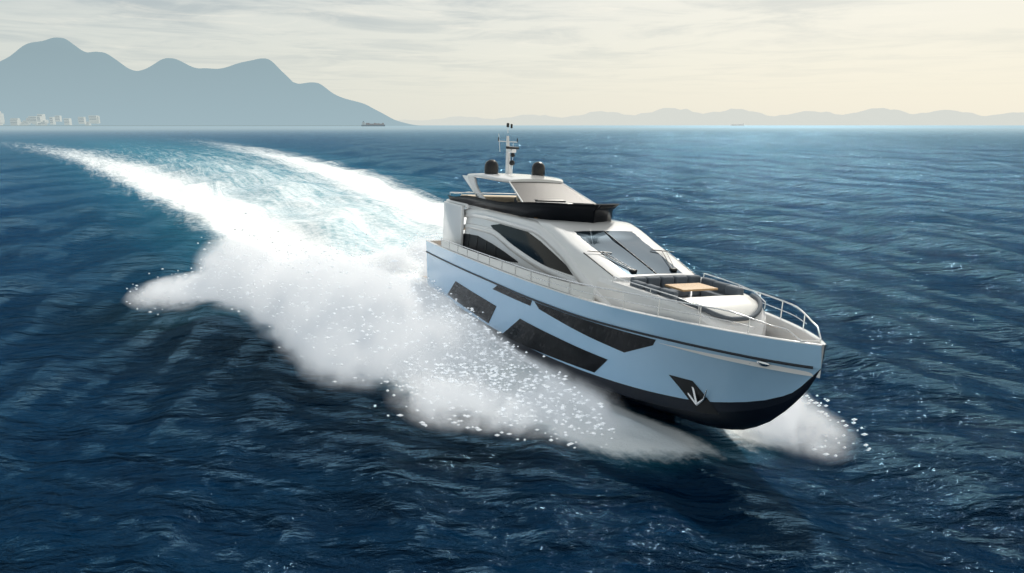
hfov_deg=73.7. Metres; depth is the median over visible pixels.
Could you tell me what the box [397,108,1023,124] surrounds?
mountains
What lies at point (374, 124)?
cargo ship
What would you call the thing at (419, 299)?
spray droplets
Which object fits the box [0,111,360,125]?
town
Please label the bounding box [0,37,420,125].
coast mountains
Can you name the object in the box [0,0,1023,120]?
sky
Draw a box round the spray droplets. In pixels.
[126,212,870,456]
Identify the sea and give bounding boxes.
[0,125,1023,572]
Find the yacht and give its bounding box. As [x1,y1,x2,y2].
[421,123,826,429]
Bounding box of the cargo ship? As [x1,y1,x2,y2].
[361,121,384,125]
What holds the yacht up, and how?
on the sea

